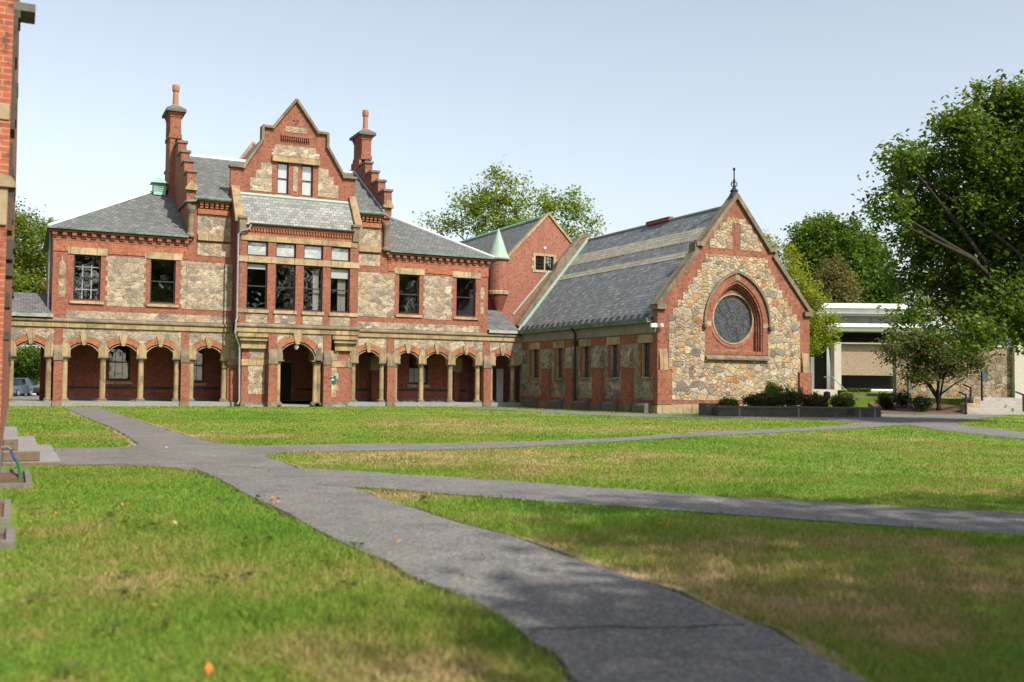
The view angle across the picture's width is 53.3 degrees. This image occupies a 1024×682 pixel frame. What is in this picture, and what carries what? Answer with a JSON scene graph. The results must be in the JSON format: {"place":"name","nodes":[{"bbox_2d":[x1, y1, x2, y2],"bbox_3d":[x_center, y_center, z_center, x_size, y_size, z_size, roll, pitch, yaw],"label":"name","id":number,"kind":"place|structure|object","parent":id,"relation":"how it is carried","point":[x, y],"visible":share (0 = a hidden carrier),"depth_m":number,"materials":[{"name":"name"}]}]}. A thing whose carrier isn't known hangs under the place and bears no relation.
{"place":"outdoors","nodes":[
{"label":"outdoors","id":0,"kind":"place"},
{"bbox_2d":[13,394,38,398],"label":"road","id":1,"kind":"structure","parent":0,"point":[33,396],"depth_m":85.21,"materials":[{"name":"grey asphalt"}]},
{"bbox_2d":[13,378,32,395],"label":"parked car","id":2,"kind":"object","parent":1,"relation":"on","point":[22,385],"visible":0.67,"depth_m":91.87,"materials":[{"name":"blue metal"}]},
{"bbox_2d":[20,378,38,395],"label":"parked car","id":3,"kind":"object","parent":1,"relation":"on","point":[36,388],"visible":0.22,"depth_m":96.06,"materials":[{"name":"paint"}]},
{"bbox_2d":[0,382,1023,681],"bbox_3d":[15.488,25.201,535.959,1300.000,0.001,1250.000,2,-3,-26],"label":"lawn","id":4,"kind":"structure","parent":0,"point":[464,430],"depth_m":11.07,"materials":[{"name":"green plant"}]},
{"bbox_2d":[0,499,10,523],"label":"window well","id":5,"kind":"object","parent":4,"relation":"on","point":[5,516],"depth_m":10.52,"materials":[{"name":"concrete"}]},
{"bbox_2d":[0,526,14,550],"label":"window well","id":6,"kind":"object","parent":4,"relation":"on","point":[8,532],"depth_m":8.70,"materials":[{"name":"concrete"}]},
{"bbox_2d":[0,469,31,488],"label":"window well","id":7,"kind":"object","parent":4,"relation":"on","point":[8,478],"depth_m":14.18,"materials":[{"name":"concrete"}]},
{"bbox_2d":[0,0,35,475],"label":"brick building","id":8,"kind":"structure","parent":4,"relation":"on","point":[14,14],"depth_m":12.57,"materials":[{"name":"brick"}]},
{"bbox_2d":[10,450,21,480],"bbox_3d":[-7.053,1.818,14.469,0.182,0.434,1.734,2,-3,-25],"label":"garden hose","id":9,"kind":"object","parent":8,"relation":"hanging from","point":[18,465],"visible":0.73,"depth_m":14.93,"materials":[{"name":"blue rubber"}]},
{"bbox_2d":[13,345,40,385],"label":"elder tree","id":10,"kind":"object","parent":4,"relation":"on","point":[26,362],"visible":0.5,"depth_m":113.74,"materials":[{"name":"green plant"}]},
{"bbox_2d":[13,265,45,292],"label":"hazel tree","id":11,"kind":"object","parent":4,"relation":"on","point":[27,285],"visible":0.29,"depth_m":88.15,"materials":[{"name":"green plant"}]},
{"bbox_2d":[2,427,60,466],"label":"granite steps","id":12,"kind":"structure","parent":4,"relation":"on","point":[28,451],"depth_m":16.89,"materials":[{"name":"grey stone"}]},
{"bbox_2d":[14,197,56,283],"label":"lime tree","id":13,"kind":"object","parent":4,"relation":"on","point":[28,255],"visible":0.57,"depth_m":94.00,"materials":[{"name":"green plant"}]},
{"bbox_2d":[19,489,433,673],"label":"weeds","id":14,"kind":"object","parent":4,"relation":"on","point":[71,662],"visible":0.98,"depth_m":7.08,"materials":[{"name":"green plant"}]},
{"bbox_2d":[9,84,521,406],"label":"college hall","id":15,"kind":"structure","parent":4,"relation":"on","point":[286,260],"depth_m":62.34,"materials":[{"name":"beige stone"}]},
{"bbox_2d":[68,247,107,304],"bbox_3d":[-24.118,-3.692,57.894,2.100,3.180,0.385,2,-3,-26],"label":"window","id":16,"kind":"structure","parent":15,"relation":"in","point":[88,252],"depth_m":57.89,"materials":[{"name":"black glass"}]},
{"bbox_2d":[106,347,131,383],"bbox_3d":[-23.602,1.386,61.229,1.530,2.400,0.350,2,-3,-26],"label":"window","id":17,"kind":"structure","parent":15,"relation":"in","point":[117,370],"depth_m":61.29,"materials":[{"name":"grey glass"}]},
{"bbox_2d":[145,251,181,307],"bbox_3d":[-20.433,-3.574,59.676,2.090,3.180,0.350,2,-3,-26],"label":"window","id":18,"kind":"structure","parent":15,"relation":"in","point":[154,256],"depth_m":59.64,"materials":[{"name":"black glass"}]},
{"bbox_2d":[193,349,205,385],"bbox_3d":[-19.737,1.625,63.114,1.580,2.270,0.350,2,-3,-26],"label":"window","id":19,"kind":"structure","parent":15,"relation":"in","point":[194,384],"depth_m":63.32,"materials":[{"name":"grey glass"}]},
{"bbox_2d":[280,360,293,400],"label":"door","id":20,"kind":"structure","parent":15,"relation":"in","point":[286,367],"depth_m":65.69,"materials":[{"name":"wood"}]},
{"bbox_2d":[332,376,335,383],"bbox_3d":[-11.020,2.381,62.808,0.390,0.500,0.058,2,-3,-26],"label":"notice sign","id":21,"kind":"object","parent":15,"relation":"attached to","point":[333,379],"visible":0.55,"depth_m":62.81,"materials":[{"name":"green metal"}]},
{"bbox_2d":[394,267,424,317],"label":"window","id":22,"kind":"structure","parent":15,"relation":"in","point":[401,271],"depth_m":66.40,"materials":[{"name":"black glass"}]},
{"bbox_2d":[407,354,429,386],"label":"window","id":23,"kind":"structure","parent":15,"relation":"in","point":[413,371],"depth_m":69.64,"materials":[{"name":"grey glass"}]},
{"bbox_2d":[452,271,480,319],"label":"window","id":24,"kind":"structure","parent":15,"relation":"in","point":[462,275],"depth_m":68.20,"materials":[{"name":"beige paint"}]},
{"bbox_2d":[496,369,502,401],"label":"passage door","id":25,"kind":"structure","parent":15,"relation":"in","point":[499,372],"depth_m":72.12,"materials":[{"name":"white paint"}]},
{"bbox_2d":[52,433,668,674],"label":"fallen leaves","id":26,"kind":"object","parent":4,"relation":"on","point":[209,666],"visible":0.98,"depth_m":9.69,"materials":[{"name":"orange plant"}]},
{"bbox_2d":[412,161,610,240],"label":"plane tree","id":27,"kind":"object","parent":4,"relation":"on","point":[478,209],"visible":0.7,"depth_m":101.95,"materials":[{"name":"green plant"}]},
{"bbox_2d":[459,212,572,402],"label":"brick annex","id":28,"kind":"object","parent":4,"relation":"on","point":[527,254],"visible":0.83,"depth_m":75.42,"materials":[{"name":"brick"}]},
{"bbox_2d":[531,253,557,272],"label":"window","id":29,"kind":"structure","parent":28,"relation":"in","point":[553,256],"depth_m":76.04,"materials":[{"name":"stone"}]},
{"bbox_2d":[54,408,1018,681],"bbox_3d":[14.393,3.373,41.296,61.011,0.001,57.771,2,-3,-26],"label":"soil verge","id":30,"kind":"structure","parent":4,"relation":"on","point":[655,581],"depth_m":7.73,"materials":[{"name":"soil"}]},
{"bbox_2d":[515,168,812,413],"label":"chapel","id":31,"kind":"structure","parent":4,"relation":"on","point":[716,293],"depth_m":58.64,"materials":[{"name":"stone"}]},
{"bbox_2d":[650,323,663,327],"bbox_3d":[7.810,-0.735,55.088,0.678,0.432,0.518,-1,-3,38],"label":"security camera","id":32,"kind":"object","parent":31,"relation":"attached to","point":[654,325],"visible":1,"depth_m":55.04,"materials":[{"name":"white paint"}]},
{"bbox_2d":[699,403,717,415],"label":"stone block","id":33,"kind":"structure","parent":4,"relation":"on","point":[705,408],"depth_m":52.01,"materials":[{"name":"stone"}]},
{"bbox_2d":[713,406,881,417],"bbox_3d":[14.345,3.647,53.340,8.420,0.520,4.250,1,-3,-4],"label":"stone planter","id":34,"kind":"object","parent":4,"relation":"on","point":[785,411],"visible":0.86,"depth_m":51.26,"materials":[{"name":"stone"}]},
{"bbox_2d":[714,396,739,405],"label":"planter shrub","id":35,"kind":"object","parent":34,"relation":"on","point":[724,401],"visible":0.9,"depth_m":51.77,"materials":[{"name":"green plant"}]},
{"bbox_2d":[740,392,768,405],"bbox_3d":[12.508,3.052,52.204,1.627,0.899,1.286,2,-3,-26],"label":"planter shrub","id":36,"kind":"object","parent":34,"relation":"on","point":[756,399],"visible":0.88,"depth_m":51.87,"materials":[{"name":"green plant"}]},
{"bbox_2d":[757,380,785,399],"bbox_3d":[13.752,2.819,53.890,1.663,1.526,1.410,0,-3,11],"label":"planter shrub","id":37,"kind":"object","parent":34,"relation":"on","point":[769,387],"visible":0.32,"depth_m":53.63,"materials":[{"name":"green plant"}]},
{"bbox_2d":[759,391,784,405],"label":"planter shrub","id":38,"kind":"object","parent":34,"relation":"on","point":[772,398],"visible":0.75,"depth_m":52.44,"materials":[{"name":"green plant"}]},
{"bbox_2d":[776,385,808,405],"bbox_3d":[14.523,2.892,52.632,1.914,1.288,1.648,0,-3,7],"label":"planter shrub","id":39,"kind":"object","parent":34,"relation":"on","point":[792,397],"visible":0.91,"depth_m":52.36,"materials":[{"name":"green plant"}]},
{"bbox_2d":[800,391,828,406],"bbox_3d":[15.600,2.974,52.472,1.498,1.134,1.395,2,-3,-26],"label":"planter shrub","id":40,"kind":"object","parent":34,"relation":"on","point":[814,399],"visible":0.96,"depth_m":52.16,"materials":[{"name":"green plant"}]},
{"bbox_2d":[823,391,829,406],"bbox_3d":[16.155,3.080,52.308,0.340,1.000,0.323,2,-3,-26],"label":"garden lamp","id":41,"kind":"object","parent":34,"relation":"in","point":[826,394],"visible":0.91,"depth_m":52.21,"materials":[{"name":"black metal"}]},
{"bbox_2d":[829,392,857,406],"bbox_3d":[17.020,3.088,52.461,1.723,0.941,1.472,2,-3,-26],"label":"planter shrub","id":42,"kind":"object","parent":34,"relation":"on","point":[839,400],"visible":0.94,"depth_m":52.17,"materials":[{"name":"green plant"}]},
{"bbox_2d":[762,228,849,357],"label":"ash tree","id":43,"kind":"object","parent":4,"relation":"on","point":[819,326],"visible":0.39,"depth_m":69.28,"materials":[{"name":"green plant"}]},
{"bbox_2d":[868,402,964,413],"bbox_3d":[25.468,4.203,63.814,5.198,0.670,11.386,0,-3,15],"label":"planting bed","id":44,"kind":"object","parent":4,"relation":"on","point":[950,409],"visible":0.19,"depth_m":62.29,"materials":[{"name":"brown soil"}]},
{"bbox_2d":[874,391,901,409],"bbox_3d":[23.120,3.672,62.975,1.841,1.252,1.618,2,-3,-26],"label":"evergreen shrub","id":45,"kind":"object","parent":44,"relation":"on","point":[884,400],"visible":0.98,"depth_m":62.69,"materials":[{"name":"green plant"}]},
{"bbox_2d":[892,388,913,407],"bbox_3d":[24.877,3.672,65.012,1.615,1.393,1.552,0,-3,6],"label":"evergreen shrub","id":46,"kind":"object","parent":44,"relation":"on","point":[903,399],"visible":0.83,"depth_m":64.76,"materials":[{"name":"green plant"}]},
{"bbox_2d":[905,394,935,411],"bbox_3d":[24.689,3.719,61.457,1.864,1.162,1.615,0,-3,5],"label":"evergreen shrub","id":47,"kind":"object","parent":44,"relation":"on","point":[922,403],"visible":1,"depth_m":61.35,"materials":[{"name":"green plant"}]},
{"bbox_2d":[858,316,992,410],"bbox_3d":[25.347,1.404,61.850,7.981,5.630,4.996,2,-3,-26],"label":"plum tree","id":48,"kind":"object","parent":44,"relation":"on","point":[927,360],"visible":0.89,"depth_m":61.06,"materials":[{"name":"green plant"}]},
{"bbox_2d":[845,69,1023,366],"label":"oak tree","id":49,"kind":"object","parent":4,"relation":"on","point":[981,287],"visible":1,"depth_m":43.78,"materials":[{"name":"green plant"}]},
{"bbox_2d":[893,335,1023,397],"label":"stone building","id":50,"kind":"structure","parent":4,"relation":"on","point":[1005,377],"depth_m":74.03,"materials":[{"name":"concrete"}]},
{"bbox_2d":[14,0,1023,388],"label":"sky","id":51,"kind":"structure","parent":0,"point":[650,107],"materials":[{"name":"blue"}]},
{"bbox_2d":[53,407,1023,681],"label":"path","id":52,"kind":"structure","parent":0,"point":[593,623],"depth_m":9.31,"materials":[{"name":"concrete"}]},
{"bbox_2d":[960,397,1023,414],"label":"stone steps","id":53,"kind":"structure","parent":52,"relation":"on","point":[995,406],"depth_m":61.30,"materials":[{"name":"stone"}]},
{"bbox_2d":[958,391,966,413],"bbox_3d":[26.771,3.674,60.543,0.118,1.368,0.968,1,-3,1],"label":"handrail","id":54,"kind":"object","parent":53,"relation":"on","point":[965,401],"visible":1,"depth_m":60.08,"materials":[{"name":"black metal"}]},
{"bbox_2d":[963,384,971,402],"bbox_3d":[27.545,3.356,61.658,0.118,1.518,0.968,1,-3,1],"label":"handrail","id":55,"kind":"object","parent":53,"relation":"on","point":[970,391],"visible":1,"depth_m":61.21,"materials":[{"name":"black metal"}]},
{"bbox_2d":[981,370,987,400],"bbox_3d":[28.832,2.804,62.243,0.409,2.100,0.169,1,-3,0],"label":"sign post","id":56,"kind":"object","parent":53,"relation":"on","point":[985,376],"visible":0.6,"depth_m":62.19,"materials":[{"name":"black metal"}]},
{"bbox_2d":[1015,391,1023,411],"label":"handrail","id":57,"kind":"object","parent":53,"relation":"on","point":[1022,400],"visible":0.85,"depth_m":60.21,"materials":[{"name":"black metal"}]},
{"bbox_2d":[819,395,964,406],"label":"terrace","id":58,"kind":"structure","parent":0,"point":[862,401],"depth_m":72.48,"materials":[{"name":"green plant"}]},
{"bbox_2d":[824,377,845,389],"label":"entrance rail","id":59,"kind":"object","parent":58,"relation":"on","point":[836,381],"visible":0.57,"depth_m":92.68,"materials":[{"name":"grey metal"}]},
{"bbox_2d":[808,252,866,356],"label":"olive tree","id":60,"kind":"object","parent":58,"relation":"on","point":[845,289],"visible":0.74,"depth_m":106.29,"materials":[{"name":"green plant"}]},
{"bbox_2d":[837,390,848,393],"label":"clipped hedge","id":61,"kind":"object","parent":58,"relation":"on","point":[839,391],"visible":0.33,"depth_m":88.64,"materials":[{"name":"green plant"}]},
{"bbox_2d":[777,210,909,389],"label":"maple tree","id":62,"kind":"object","parent":58,"relation":"on","point":[817,238],"visible":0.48,"depth_m":116.06,"materials":[{"name":"green plant"}]},
{"bbox_2d":[846,388,871,392],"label":"clipped hedge","id":63,"kind":"object","parent":58,"relation":"on","point":[861,390],"visible":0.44,"depth_m":89.64,"materials":[{"name":"green plant"}]},
{"bbox_2d":[840,392,891,395],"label":"clipped hedge","id":64,"kind":"object","parent":58,"relation":"on","point":[848,393],"visible":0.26,"depth_m":79.67,"materials":[{"name":"green plant"}]},
{"bbox_2d":[850,394,881,396],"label":"granite wall","id":65,"kind":"structure","parent":58,"relation":"on","point":[871,395],"depth_m":75.71,"materials":[{"name":"grey stone"}]},
{"bbox_2d":[810,303,944,394],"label":"modern building","id":66,"kind":"structure","parent":58,"relation":"on","point":[851,366],"depth_m":95.44,"materials":[{"name":"white paint"}]},
{"bbox_2d":[830,375,892,390],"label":"window","id":67,"kind":"structure","parent":66,"relation":"in","point":[876,383],"depth_m":96.22,"materials":[{"name":"black glass"}]},
{"bbox_2d":[826,317,932,323],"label":"clerestory window","id":68,"kind":"structure","parent":66,"relation":"in","point":[873,320],"depth_m":96.78,"materials":[{"name":"grey glass"}]}
]}

